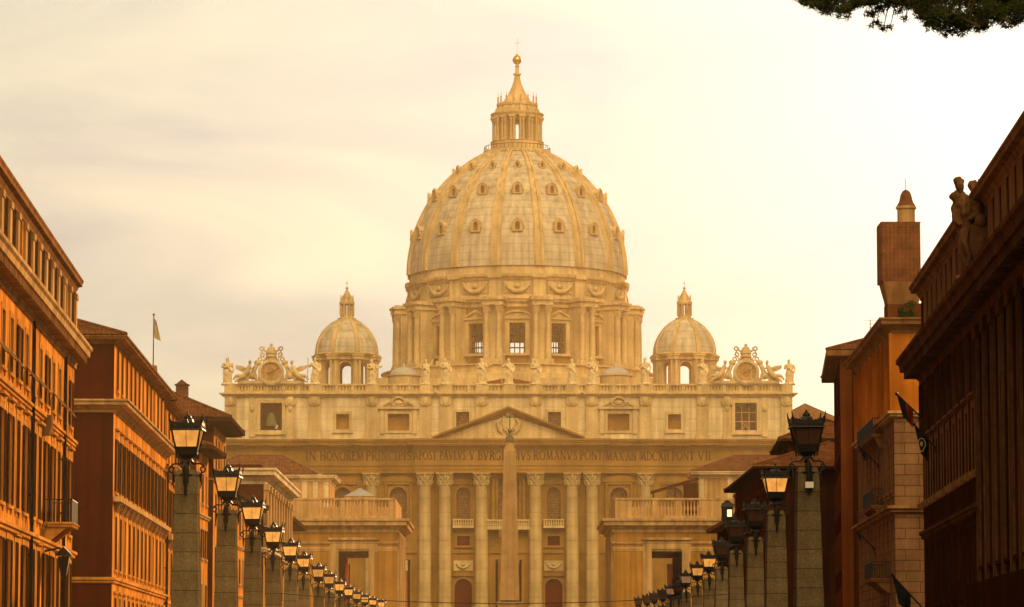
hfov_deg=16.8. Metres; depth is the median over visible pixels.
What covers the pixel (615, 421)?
attic window
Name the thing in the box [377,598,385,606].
lamp obelisk
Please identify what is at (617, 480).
loggia window
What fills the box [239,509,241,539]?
window
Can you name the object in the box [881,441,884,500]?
window
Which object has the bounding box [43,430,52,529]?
window
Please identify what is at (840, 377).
tower house
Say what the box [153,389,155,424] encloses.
window
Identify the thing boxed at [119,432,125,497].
window
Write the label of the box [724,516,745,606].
lamp obelisk
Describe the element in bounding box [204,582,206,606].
window
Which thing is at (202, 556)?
window
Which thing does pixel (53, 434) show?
window
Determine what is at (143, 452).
window
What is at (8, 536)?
window
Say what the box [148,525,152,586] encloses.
window
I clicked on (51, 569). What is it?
window
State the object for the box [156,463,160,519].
window
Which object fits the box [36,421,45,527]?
window
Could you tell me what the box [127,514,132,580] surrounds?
window
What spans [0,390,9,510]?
window
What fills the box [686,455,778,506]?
attic house
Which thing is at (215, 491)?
window
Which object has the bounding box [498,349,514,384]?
statue
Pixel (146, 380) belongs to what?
window
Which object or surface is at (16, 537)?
window
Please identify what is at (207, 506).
window
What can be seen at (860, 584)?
window
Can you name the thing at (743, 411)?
belfry window
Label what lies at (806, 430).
lamp obelisk
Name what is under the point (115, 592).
window
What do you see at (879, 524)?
window
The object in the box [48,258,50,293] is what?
window
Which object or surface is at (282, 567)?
window
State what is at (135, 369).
window
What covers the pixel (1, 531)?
window
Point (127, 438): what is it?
window
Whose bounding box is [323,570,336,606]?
lamp obelisk
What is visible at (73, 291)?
window
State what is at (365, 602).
lamp obelisk
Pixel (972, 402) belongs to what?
window
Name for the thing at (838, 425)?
window
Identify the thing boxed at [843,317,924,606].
palazzo
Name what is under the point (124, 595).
window
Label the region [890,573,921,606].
flag
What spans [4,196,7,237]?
window
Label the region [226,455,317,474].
tiled house
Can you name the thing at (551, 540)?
mezzanine window
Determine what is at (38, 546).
window
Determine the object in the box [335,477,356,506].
loggia window
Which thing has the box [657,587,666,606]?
lamp obelisk
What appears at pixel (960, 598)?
window
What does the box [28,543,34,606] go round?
window
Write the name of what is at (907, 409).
flag
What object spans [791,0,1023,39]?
pine tree
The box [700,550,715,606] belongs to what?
lamp obelisk
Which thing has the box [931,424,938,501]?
window
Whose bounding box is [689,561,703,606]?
lamp obelisk
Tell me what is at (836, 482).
window
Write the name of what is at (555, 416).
attic window
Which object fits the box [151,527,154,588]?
window
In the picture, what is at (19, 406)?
window
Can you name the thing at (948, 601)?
window
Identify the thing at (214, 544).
window
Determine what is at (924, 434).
window
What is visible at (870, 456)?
window
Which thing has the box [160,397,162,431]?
window
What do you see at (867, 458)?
window
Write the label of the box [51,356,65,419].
window
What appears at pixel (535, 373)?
statue
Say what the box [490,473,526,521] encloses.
loggia window
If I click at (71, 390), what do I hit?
window
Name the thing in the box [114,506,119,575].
window
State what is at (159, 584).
window
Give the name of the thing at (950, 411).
window
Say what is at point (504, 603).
overhead wire
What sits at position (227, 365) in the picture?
statue
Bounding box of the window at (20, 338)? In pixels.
[17,319,23,389]
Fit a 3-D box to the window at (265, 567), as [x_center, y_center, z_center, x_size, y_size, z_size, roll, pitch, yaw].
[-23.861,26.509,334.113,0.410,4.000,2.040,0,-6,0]
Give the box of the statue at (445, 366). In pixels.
[439,358,451,384]
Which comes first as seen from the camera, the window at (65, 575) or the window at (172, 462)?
the window at (65, 575)
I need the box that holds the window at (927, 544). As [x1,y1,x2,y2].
[925,543,929,606]
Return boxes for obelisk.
[168,412,206,606]
[212,463,243,606]
[240,495,265,606]
[262,521,284,606]
[281,537,300,606]
[297,551,312,606]
[311,562,326,606]
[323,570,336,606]
[334,578,346,606]
[344,584,354,606]
[353,589,362,606]
[361,592,369,606]
[369,596,377,606]
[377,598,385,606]
[496,411,522,606]
[634,596,642,606]
[642,594,650,606]
[649,591,657,606]
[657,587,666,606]
[664,583,674,606]
[671,579,683,606]
[678,569,691,606]
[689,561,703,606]
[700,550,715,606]
[711,536,730,606]
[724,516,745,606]
[742,497,767,606]
[760,463,790,606]
[787,409,825,606]
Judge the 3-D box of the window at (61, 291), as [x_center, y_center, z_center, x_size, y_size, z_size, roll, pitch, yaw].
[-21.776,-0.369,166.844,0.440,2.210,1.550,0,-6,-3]
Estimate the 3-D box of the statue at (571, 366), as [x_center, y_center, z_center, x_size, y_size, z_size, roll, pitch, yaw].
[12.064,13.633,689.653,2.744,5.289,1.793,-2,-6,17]
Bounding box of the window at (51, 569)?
[49,551,54,606]
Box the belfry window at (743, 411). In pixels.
[725,397,767,436]
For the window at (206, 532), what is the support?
in the house at (209, 450)
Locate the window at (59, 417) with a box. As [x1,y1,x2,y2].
[57,363,70,424]
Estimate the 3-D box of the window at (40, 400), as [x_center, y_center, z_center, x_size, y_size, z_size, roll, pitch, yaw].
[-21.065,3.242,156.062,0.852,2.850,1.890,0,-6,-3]
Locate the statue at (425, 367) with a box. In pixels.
[420,359,432,384]
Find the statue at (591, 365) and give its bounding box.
[585,357,597,384]
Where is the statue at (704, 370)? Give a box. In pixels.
[696,359,708,384]
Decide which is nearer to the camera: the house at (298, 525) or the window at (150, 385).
the window at (150, 385)
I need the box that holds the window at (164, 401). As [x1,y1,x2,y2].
[164,401,165,434]
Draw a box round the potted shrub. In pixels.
[896,300,917,316]
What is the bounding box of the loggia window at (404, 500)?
[382,475,413,522]
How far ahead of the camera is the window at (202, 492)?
277.94 m
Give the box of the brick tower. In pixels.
[877,179,920,316]
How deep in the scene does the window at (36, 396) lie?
152.86 m
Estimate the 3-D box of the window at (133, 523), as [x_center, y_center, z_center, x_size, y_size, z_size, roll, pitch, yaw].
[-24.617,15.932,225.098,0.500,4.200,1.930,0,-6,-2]
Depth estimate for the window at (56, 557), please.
164.79 m
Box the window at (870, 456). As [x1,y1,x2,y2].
[870,456,871,489]
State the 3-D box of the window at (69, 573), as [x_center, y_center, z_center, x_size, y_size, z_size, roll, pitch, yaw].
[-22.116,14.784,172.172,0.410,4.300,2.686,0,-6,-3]
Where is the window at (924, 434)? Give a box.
[924,434,927,507]
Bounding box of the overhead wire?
[281,593,728,603]
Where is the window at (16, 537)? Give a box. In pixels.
[13,533,21,606]
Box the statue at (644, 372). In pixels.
[639,357,651,384]
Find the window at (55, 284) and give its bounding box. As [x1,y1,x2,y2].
[54,267,56,300]
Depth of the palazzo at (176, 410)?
260.43 m
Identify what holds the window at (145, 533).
in the palazzo at (124, 394)
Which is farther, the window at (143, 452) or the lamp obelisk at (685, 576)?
the lamp obelisk at (685, 576)
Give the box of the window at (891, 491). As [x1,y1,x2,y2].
[889,434,892,496]
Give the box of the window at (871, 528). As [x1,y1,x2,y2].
[870,526,872,563]
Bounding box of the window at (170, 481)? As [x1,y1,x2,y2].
[168,480,171,534]
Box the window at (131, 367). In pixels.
[130,362,132,401]
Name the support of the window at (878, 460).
in the palazzo at (889, 526)
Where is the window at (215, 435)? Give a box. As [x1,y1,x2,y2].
[215,435,217,469]
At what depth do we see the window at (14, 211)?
142.93 m
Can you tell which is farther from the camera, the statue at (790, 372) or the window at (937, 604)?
the statue at (790, 372)
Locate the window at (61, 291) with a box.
[60,275,62,308]
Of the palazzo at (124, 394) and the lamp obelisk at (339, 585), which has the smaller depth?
the palazzo at (124, 394)
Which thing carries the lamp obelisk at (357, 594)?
on the pavement
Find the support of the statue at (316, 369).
on the basilica
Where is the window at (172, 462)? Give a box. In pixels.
[171,414,173,464]
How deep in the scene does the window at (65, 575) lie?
169.73 m
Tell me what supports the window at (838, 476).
in the tower house at (840, 377)
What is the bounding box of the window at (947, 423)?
[942,414,949,492]
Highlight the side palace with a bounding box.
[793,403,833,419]
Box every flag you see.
[152,313,160,370]
[853,528,875,554]
[857,445,879,471]
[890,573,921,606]
[895,392,923,427]
[912,423,936,460]
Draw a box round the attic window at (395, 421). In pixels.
[378,396,418,433]
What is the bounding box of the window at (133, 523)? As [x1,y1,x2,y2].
[132,516,135,581]
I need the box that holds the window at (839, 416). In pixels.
[838,416,839,455]
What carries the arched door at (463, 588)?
in the basilica
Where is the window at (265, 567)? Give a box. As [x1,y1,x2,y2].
[264,567,265,599]
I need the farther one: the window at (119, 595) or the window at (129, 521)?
the window at (129, 521)
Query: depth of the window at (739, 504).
324.31 m
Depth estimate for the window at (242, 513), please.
314.41 m
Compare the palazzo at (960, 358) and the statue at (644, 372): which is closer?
the palazzo at (960, 358)
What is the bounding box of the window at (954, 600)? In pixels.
[952,529,957,605]
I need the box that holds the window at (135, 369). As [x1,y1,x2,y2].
[134,367,136,405]
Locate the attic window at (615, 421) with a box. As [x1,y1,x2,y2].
[598,396,638,433]
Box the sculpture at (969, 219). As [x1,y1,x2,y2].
[949,176,987,281]
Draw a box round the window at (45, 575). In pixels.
[42,548,48,606]
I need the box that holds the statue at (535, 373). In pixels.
[529,359,541,384]
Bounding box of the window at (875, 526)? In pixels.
[874,524,876,577]
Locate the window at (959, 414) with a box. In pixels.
[954,403,962,484]
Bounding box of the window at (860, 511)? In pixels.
[858,460,861,515]
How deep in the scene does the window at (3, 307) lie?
138.67 m
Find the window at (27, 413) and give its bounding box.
[22,410,32,521]
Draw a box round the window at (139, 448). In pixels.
[137,447,142,508]
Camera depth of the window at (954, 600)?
165.28 m
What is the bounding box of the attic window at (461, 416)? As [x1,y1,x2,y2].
[454,409,471,426]
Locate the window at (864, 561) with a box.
[863,531,865,587]
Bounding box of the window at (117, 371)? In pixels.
[116,347,119,396]
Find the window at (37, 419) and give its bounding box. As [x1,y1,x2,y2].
[29,415,39,524]
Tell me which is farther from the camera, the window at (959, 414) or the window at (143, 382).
the window at (143, 382)
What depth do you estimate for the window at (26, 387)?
148.73 m
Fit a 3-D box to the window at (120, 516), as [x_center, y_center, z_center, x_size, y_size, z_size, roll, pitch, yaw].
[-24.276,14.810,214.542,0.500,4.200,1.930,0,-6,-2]
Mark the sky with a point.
(222, 171)
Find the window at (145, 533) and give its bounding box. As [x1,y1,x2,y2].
[144,523,147,585]
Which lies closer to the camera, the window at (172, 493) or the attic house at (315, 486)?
the window at (172, 493)
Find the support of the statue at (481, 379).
on the basilica
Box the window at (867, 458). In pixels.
[866,458,868,491]
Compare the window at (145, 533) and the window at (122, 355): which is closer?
the window at (122, 355)
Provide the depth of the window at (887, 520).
220.51 m
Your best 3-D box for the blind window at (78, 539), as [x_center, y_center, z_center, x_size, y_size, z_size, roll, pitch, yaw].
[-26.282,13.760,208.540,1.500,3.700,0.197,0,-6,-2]
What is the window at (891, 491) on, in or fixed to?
in the palazzo at (889, 526)
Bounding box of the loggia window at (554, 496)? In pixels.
[542,477,565,527]
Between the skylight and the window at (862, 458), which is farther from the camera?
the skylight
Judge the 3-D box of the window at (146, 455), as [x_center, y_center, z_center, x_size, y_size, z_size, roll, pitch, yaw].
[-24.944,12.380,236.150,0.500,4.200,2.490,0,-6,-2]
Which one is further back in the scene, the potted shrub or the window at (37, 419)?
the potted shrub
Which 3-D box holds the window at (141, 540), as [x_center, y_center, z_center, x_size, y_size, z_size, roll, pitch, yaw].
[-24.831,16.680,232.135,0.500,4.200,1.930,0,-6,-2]
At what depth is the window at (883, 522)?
223.82 m
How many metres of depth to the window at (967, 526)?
158.54 m
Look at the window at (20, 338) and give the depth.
146.28 m
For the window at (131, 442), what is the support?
in the palazzo at (124, 394)
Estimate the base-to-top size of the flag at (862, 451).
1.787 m
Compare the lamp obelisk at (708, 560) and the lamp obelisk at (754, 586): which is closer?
the lamp obelisk at (754, 586)
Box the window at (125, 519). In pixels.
[123,511,128,578]
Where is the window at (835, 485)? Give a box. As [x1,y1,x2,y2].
[834,485,835,522]
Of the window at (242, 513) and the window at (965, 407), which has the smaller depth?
the window at (965, 407)
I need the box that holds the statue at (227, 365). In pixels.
[221,357,233,385]
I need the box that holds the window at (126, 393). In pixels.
[125,357,127,398]
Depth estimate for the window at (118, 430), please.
211.70 m
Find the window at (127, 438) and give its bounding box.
[124,436,129,500]
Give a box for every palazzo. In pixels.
[0,155,92,606]
[71,318,178,606]
[164,398,191,606]
[225,491,269,606]
[226,464,300,606]
[723,440,835,606]
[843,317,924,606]
[896,111,1023,606]
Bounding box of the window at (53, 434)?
[50,432,58,521]
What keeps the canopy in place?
on the pavilion at (638, 539)
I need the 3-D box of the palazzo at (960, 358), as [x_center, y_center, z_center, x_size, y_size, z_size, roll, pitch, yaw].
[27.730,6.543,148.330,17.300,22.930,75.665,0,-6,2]
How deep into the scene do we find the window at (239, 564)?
311.28 m
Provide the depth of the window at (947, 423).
168.91 m
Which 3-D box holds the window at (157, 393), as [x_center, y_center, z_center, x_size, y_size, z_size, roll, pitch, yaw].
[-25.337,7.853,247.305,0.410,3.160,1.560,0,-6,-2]
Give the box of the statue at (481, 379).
[476,358,491,384]
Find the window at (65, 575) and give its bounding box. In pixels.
[64,575,65,606]
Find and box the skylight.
[344,488,376,515]
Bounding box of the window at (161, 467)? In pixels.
[159,466,163,521]
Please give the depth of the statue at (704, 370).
689.25 m
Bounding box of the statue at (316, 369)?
[307,357,321,384]
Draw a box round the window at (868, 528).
[867,528,869,585]
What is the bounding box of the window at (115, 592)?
[113,591,118,606]
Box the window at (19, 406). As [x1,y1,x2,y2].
[14,403,24,517]
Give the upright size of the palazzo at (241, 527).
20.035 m
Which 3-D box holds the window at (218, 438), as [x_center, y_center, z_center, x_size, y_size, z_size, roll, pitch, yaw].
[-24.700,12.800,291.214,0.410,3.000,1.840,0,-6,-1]
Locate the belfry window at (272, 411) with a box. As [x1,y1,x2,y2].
[249,397,291,436]
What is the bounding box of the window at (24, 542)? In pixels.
[21,539,27,606]
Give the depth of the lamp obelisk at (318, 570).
264.83 m
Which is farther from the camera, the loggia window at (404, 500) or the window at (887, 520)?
the loggia window at (404, 500)
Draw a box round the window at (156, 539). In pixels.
[155,530,158,589]
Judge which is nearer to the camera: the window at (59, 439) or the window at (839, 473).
the window at (59, 439)
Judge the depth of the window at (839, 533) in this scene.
267.88 m
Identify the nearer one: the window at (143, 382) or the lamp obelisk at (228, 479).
the lamp obelisk at (228, 479)
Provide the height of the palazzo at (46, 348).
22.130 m
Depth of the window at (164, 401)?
253.87 m
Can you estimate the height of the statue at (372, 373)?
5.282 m
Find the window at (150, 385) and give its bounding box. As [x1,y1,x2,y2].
[150,385,151,421]
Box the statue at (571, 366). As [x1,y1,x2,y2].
[566,359,578,384]
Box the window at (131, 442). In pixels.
[128,440,133,502]
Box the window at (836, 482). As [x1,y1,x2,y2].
[835,482,836,519]
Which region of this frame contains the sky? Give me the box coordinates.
[0,0,1023,415]
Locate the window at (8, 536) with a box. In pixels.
[5,532,12,606]
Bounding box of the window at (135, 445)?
[133,443,138,505]
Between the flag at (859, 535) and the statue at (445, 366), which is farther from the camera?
the statue at (445, 366)
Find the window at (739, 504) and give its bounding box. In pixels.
[739,504,740,521]
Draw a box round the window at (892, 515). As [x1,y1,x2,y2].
[890,515,893,578]
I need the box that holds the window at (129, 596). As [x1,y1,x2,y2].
[127,595,131,606]
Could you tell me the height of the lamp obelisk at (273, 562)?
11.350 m
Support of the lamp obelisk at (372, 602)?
on the pavement
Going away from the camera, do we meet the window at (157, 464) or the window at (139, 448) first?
the window at (139, 448)
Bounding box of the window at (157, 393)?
[157,393,158,428]
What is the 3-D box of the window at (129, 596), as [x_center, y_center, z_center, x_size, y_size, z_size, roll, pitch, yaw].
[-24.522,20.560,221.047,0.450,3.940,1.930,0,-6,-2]
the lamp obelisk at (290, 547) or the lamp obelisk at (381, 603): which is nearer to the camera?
the lamp obelisk at (290, 547)
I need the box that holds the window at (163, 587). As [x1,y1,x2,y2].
[162,534,164,591]
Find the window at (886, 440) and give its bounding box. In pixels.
[885,437,888,499]
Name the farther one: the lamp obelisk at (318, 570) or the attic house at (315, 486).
the attic house at (315, 486)
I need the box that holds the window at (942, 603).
[940,535,945,606]
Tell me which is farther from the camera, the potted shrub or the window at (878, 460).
the window at (878, 460)
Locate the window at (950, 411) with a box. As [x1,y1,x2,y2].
[948,409,955,490]
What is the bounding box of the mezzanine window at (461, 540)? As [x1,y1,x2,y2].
[454,534,471,547]
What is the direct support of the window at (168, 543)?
in the palazzo at (176, 410)
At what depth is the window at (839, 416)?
264.44 m
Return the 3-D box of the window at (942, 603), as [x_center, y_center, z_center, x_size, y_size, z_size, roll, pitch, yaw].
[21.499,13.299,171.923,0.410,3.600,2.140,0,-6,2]
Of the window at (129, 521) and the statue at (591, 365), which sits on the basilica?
the statue at (591, 365)
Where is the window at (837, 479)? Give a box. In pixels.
[836,479,837,517]
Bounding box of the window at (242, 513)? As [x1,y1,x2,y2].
[242,513,243,540]
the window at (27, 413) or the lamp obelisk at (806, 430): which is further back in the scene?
the window at (27, 413)
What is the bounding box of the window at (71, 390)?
[69,375,73,434]
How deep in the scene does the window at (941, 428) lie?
173.04 m
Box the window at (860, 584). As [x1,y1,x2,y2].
[859,532,861,588]
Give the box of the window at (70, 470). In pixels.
[67,446,74,542]
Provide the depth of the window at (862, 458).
239.89 m
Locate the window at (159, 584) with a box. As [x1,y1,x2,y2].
[158,532,161,590]
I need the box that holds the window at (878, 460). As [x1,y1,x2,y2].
[877,451,879,503]
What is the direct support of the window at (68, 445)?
in the palazzo at (46, 348)
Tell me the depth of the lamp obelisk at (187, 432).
112.54 m
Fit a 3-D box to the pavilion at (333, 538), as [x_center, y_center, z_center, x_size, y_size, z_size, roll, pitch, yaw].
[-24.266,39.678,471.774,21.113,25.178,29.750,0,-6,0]
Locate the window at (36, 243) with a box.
[35,240,37,276]
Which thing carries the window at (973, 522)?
in the palazzo at (960, 358)
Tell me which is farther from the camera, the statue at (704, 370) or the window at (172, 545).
the statue at (704, 370)
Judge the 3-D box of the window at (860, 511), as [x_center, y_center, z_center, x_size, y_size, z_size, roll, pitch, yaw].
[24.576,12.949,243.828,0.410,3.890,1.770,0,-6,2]
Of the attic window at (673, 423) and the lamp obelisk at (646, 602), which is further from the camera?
the attic window at (673, 423)
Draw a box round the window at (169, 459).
[168,410,170,463]
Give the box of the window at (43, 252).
[41,248,44,283]
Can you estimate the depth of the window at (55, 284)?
163.27 m
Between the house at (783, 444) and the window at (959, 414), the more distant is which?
the house at (783, 444)
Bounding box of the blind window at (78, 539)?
[72,502,87,562]
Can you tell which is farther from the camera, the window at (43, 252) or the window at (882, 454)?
the window at (882, 454)
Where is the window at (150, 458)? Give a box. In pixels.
[148,457,153,515]
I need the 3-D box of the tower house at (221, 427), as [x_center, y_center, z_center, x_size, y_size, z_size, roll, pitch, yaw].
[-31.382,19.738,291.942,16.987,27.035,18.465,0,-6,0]
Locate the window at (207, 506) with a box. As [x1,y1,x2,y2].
[205,474,208,509]
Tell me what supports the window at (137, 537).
in the palazzo at (124, 394)
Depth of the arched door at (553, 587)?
686.06 m
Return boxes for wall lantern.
[721,500,734,520]
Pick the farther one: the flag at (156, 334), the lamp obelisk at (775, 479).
the flag at (156, 334)
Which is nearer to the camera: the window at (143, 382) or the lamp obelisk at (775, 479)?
the lamp obelisk at (775, 479)
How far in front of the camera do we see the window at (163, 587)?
252.51 m
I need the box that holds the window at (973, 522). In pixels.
[972,520,976,582]
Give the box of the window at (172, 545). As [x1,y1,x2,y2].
[170,545,172,600]
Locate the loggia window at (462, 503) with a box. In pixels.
[451,477,474,527]
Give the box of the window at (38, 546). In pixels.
[35,542,42,606]
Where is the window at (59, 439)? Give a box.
[56,437,63,521]
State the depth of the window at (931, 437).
179.41 m
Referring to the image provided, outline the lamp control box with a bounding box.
[805,471,813,487]
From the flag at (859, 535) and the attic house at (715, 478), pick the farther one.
the attic house at (715, 478)
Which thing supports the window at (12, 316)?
in the palazzo at (46, 348)
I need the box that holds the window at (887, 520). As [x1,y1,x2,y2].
[886,518,889,577]
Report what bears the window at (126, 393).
in the palazzo at (124, 394)
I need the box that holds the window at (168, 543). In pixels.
[168,543,169,599]
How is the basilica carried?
on the ground
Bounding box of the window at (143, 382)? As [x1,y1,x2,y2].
[142,377,144,413]
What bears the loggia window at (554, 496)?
in the basilica
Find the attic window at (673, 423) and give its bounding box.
[664,412,684,432]
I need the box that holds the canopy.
[650,478,698,515]
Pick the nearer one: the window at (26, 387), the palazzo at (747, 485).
the window at (26, 387)
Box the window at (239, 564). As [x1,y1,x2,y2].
[238,557,240,587]
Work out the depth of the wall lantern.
336.27 m
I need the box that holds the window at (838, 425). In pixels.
[837,425,838,458]
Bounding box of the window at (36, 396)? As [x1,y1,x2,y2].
[35,338,46,402]
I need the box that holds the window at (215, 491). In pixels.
[214,491,216,527]
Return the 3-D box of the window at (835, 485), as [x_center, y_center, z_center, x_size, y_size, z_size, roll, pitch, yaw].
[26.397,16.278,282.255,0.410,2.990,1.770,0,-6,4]
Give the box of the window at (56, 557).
[55,550,58,606]
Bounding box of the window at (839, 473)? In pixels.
[839,473,840,512]
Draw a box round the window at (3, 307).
[0,301,16,375]
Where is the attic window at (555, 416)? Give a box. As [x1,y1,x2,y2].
[545,409,563,427]
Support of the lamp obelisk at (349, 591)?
on the pavement
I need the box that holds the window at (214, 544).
[214,544,215,579]
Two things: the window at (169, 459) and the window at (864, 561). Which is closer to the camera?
the window at (864, 561)
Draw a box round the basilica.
[219,54,797,606]
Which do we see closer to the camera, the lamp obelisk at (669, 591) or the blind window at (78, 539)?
the blind window at (78, 539)
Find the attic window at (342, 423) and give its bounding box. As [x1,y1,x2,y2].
[332,412,352,432]
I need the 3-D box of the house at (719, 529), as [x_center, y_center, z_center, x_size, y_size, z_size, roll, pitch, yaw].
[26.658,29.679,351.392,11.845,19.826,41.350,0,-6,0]
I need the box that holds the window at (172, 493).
[170,483,174,535]
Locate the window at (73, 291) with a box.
[72,291,73,322]
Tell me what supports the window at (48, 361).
in the palazzo at (46, 348)
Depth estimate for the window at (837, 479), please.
272.96 m
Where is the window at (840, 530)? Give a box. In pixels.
[839,530,840,569]
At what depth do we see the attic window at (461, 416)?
689.42 m
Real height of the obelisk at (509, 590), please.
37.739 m
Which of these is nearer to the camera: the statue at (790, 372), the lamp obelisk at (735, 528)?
the lamp obelisk at (735, 528)
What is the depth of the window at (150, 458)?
240.18 m
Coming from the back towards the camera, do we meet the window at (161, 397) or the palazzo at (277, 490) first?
the palazzo at (277, 490)
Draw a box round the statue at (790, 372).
[784,359,795,384]
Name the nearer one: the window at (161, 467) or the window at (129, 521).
the window at (129, 521)
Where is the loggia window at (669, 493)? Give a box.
[661,477,684,506]
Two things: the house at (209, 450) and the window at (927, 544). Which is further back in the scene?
the house at (209, 450)
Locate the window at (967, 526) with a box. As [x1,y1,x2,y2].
[964,523,970,596]
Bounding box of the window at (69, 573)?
[66,559,71,606]
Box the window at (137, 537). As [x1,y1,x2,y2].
[136,519,139,582]
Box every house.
[173,380,245,606]
[180,440,226,606]
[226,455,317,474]
[284,475,340,506]
[292,516,306,566]
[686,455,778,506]
[705,512,734,567]
[769,418,833,455]
[820,338,862,606]
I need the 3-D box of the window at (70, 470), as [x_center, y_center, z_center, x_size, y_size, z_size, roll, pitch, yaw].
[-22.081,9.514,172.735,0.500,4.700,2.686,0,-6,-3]
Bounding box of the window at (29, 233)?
[28,230,30,267]
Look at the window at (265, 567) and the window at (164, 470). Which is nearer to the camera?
the window at (164, 470)
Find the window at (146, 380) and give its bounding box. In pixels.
[146,380,147,417]
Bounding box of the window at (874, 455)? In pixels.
[873,453,875,504]
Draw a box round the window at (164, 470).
[162,469,167,524]
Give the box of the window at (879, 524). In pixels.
[878,522,880,577]
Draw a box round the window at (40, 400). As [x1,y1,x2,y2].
[38,342,52,408]
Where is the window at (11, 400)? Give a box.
[6,397,17,514]
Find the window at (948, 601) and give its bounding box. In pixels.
[946,532,951,606]
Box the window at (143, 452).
[141,450,145,510]
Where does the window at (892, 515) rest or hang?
in the palazzo at (889, 526)
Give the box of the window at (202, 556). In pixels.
[201,526,203,562]
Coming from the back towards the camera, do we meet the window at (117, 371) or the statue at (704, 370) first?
the statue at (704, 370)
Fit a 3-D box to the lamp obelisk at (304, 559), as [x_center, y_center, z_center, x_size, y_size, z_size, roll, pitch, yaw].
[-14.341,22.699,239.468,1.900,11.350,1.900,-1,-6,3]
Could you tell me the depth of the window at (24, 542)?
148.84 m
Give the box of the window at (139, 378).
[138,372,140,409]
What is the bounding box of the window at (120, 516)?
[118,508,122,577]
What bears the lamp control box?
attached to the lamp obelisk at (806, 430)
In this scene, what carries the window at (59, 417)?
in the palazzo at (46, 348)
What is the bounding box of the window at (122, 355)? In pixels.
[121,352,124,398]
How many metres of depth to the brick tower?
249.15 m
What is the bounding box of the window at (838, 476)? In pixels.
[837,476,838,514]
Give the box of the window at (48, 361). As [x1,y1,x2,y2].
[45,349,50,413]
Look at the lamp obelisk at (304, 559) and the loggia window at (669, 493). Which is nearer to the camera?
the lamp obelisk at (304, 559)
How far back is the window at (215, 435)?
287.11 m
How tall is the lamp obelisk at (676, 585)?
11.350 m
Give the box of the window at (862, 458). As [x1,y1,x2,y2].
[862,458,864,510]
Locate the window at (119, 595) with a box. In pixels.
[118,592,122,606]
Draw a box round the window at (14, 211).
[12,207,15,247]
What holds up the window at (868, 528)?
in the palazzo at (889, 526)
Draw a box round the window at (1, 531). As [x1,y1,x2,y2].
[0,530,4,606]
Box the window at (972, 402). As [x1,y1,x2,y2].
[967,391,975,478]
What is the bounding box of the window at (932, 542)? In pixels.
[930,540,934,606]
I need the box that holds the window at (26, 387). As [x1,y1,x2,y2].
[24,327,39,396]
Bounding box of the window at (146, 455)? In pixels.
[145,454,149,512]
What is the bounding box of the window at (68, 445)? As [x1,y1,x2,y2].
[62,442,69,539]
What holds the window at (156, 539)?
in the palazzo at (124, 394)
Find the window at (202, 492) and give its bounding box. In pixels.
[201,471,204,507]
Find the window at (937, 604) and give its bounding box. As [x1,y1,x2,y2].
[935,538,939,606]
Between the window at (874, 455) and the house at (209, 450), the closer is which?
the window at (874, 455)
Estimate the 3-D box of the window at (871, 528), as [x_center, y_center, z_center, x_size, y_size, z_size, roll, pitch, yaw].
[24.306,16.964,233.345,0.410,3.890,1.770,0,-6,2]
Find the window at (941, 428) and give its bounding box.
[936,419,943,496]
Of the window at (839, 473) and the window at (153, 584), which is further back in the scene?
the window at (839, 473)
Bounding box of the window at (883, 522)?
[882,520,884,577]
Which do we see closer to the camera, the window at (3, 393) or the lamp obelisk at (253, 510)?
the window at (3, 393)
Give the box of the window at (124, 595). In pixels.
[123,594,127,606]
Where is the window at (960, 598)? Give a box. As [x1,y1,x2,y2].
[958,526,963,604]
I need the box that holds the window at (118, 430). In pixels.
[115,428,120,495]
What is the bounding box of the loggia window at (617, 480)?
[603,475,634,517]
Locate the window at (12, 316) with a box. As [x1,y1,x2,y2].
[9,310,25,382]
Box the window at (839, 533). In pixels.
[838,533,839,571]
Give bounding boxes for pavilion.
[291,498,413,606]
[597,498,733,606]
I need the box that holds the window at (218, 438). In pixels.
[218,438,219,470]
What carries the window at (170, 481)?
in the palazzo at (176, 410)
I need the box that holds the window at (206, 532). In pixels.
[205,528,207,563]
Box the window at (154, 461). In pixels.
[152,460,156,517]
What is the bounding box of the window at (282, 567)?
[281,567,282,604]
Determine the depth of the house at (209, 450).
278.70 m
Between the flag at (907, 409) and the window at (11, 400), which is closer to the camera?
the window at (11, 400)
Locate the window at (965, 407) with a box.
[960,398,968,480]
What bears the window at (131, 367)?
in the palazzo at (124, 394)
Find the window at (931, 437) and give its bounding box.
[926,429,932,504]
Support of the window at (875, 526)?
in the palazzo at (889, 526)
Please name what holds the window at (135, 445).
in the palazzo at (124, 394)
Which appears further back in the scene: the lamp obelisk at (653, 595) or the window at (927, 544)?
the lamp obelisk at (653, 595)
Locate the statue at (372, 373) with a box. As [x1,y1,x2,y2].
[366,359,382,384]
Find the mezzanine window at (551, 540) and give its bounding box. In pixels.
[545,534,562,547]
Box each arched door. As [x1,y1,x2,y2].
[451,574,474,606]
[542,574,565,606]
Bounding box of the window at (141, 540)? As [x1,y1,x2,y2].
[140,521,143,584]
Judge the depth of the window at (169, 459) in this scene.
258.56 m

